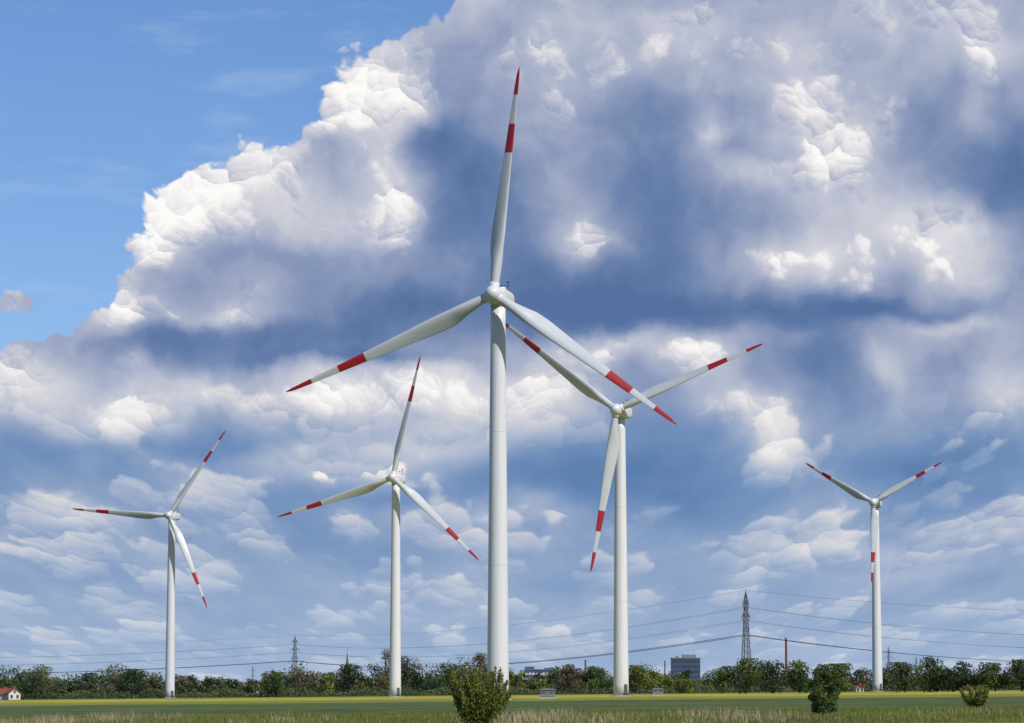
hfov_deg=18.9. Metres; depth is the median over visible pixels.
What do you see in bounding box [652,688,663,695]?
transformer kiosk
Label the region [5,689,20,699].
walls
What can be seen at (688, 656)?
roof
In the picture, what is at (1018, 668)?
tree
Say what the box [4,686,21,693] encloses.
roof
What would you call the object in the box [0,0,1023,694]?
sky
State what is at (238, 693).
distant hedge
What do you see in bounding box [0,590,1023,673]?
power line
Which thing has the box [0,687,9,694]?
roof
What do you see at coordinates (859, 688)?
house
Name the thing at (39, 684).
tree
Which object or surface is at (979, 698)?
bush
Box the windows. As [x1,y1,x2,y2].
[672,660,699,678]
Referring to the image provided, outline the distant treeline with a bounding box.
[0,657,1023,698]
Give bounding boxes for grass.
[0,705,1023,722]
[0,705,1023,722]
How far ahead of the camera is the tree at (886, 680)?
1111.64 m
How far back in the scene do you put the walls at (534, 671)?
1990.91 m
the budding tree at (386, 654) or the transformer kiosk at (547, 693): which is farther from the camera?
the budding tree at (386, 654)
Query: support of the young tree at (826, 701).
on the ground at (232, 705)
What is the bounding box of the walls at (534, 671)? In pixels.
[524,667,560,691]
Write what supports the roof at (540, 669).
on the walls at (534, 671)
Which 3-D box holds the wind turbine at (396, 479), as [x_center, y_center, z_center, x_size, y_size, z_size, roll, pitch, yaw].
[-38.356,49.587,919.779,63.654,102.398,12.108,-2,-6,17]
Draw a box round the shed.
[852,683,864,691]
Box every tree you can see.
[10,669,64,698]
[115,668,154,696]
[260,672,292,696]
[334,663,364,693]
[368,648,401,688]
[401,655,422,688]
[423,662,465,690]
[469,652,486,686]
[553,664,584,693]
[581,666,608,693]
[628,665,652,693]
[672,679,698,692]
[703,666,738,692]
[730,657,768,693]
[754,660,793,692]
[778,659,815,692]
[807,670,840,714]
[812,664,827,686]
[823,663,852,691]
[870,667,894,688]
[885,662,924,691]
[914,656,951,691]
[936,661,978,691]
[973,662,1014,691]
[1006,659,1023,690]
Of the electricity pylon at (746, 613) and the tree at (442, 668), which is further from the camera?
the electricity pylon at (746, 613)
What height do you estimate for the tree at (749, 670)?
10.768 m
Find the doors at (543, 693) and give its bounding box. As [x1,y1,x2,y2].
[541,691,554,695]
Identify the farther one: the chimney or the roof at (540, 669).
the roof at (540, 669)
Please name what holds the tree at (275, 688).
on the ground at (232, 705)
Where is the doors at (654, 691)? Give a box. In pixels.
[653,690,662,693]
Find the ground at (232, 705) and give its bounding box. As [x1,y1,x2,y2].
[0,689,1023,722]
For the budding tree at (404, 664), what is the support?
on the ground at (232, 705)
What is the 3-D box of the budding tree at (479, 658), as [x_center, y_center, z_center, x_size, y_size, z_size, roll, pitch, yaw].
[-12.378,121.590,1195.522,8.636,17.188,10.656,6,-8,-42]
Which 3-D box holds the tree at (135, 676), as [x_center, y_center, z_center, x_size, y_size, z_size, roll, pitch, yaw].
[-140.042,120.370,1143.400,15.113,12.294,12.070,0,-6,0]
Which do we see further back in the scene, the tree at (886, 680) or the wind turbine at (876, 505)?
the tree at (886, 680)
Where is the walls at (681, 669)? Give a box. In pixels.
[671,658,699,690]
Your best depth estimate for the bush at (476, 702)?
129.90 m
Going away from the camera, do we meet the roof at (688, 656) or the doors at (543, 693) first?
the doors at (543, 693)
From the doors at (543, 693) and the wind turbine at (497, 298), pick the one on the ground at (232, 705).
the wind turbine at (497, 298)
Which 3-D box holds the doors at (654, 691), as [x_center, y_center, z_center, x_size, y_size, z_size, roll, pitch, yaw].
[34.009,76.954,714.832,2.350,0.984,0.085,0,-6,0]
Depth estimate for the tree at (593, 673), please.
1092.79 m
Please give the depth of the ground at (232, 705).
368.71 m
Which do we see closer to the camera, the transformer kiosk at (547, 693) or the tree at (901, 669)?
the transformer kiosk at (547, 693)
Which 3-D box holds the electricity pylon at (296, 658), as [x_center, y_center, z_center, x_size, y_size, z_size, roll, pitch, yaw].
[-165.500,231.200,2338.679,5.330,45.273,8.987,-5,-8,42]
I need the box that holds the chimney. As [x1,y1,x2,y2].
[785,638,787,668]
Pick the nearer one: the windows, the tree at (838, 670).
the tree at (838, 670)
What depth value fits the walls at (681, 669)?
1792.35 m
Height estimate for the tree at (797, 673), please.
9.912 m
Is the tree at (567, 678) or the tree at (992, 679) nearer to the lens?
the tree at (992, 679)
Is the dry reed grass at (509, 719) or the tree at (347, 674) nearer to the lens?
the dry reed grass at (509, 719)
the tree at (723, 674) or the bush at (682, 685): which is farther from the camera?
the bush at (682, 685)
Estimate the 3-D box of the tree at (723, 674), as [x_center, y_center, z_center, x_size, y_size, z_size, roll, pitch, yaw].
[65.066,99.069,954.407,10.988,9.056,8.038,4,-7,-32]
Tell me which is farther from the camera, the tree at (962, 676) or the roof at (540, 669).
the roof at (540, 669)
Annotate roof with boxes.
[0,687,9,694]
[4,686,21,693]
[524,669,561,669]
[670,655,700,658]
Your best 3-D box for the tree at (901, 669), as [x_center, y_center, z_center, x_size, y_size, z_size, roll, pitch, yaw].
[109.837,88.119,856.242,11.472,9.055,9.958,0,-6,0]
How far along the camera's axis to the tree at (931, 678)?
829.16 m
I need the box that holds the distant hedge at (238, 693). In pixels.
[20,681,1020,699]
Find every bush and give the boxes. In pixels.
[448,664,513,722]
[959,685,988,706]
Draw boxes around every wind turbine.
[72,430,225,697]
[278,355,478,696]
[286,67,676,699]
[506,323,764,695]
[806,462,941,691]
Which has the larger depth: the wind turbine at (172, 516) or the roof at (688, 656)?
the roof at (688, 656)
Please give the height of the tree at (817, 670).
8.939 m
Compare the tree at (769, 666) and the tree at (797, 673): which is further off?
the tree at (769, 666)
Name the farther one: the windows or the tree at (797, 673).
the windows
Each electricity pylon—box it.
[291,637,298,693]
[740,590,753,687]
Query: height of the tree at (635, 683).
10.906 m
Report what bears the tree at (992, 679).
on the ground at (232, 705)
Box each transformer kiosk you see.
[539,688,555,698]
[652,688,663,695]
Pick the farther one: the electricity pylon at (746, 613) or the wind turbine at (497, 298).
the electricity pylon at (746, 613)

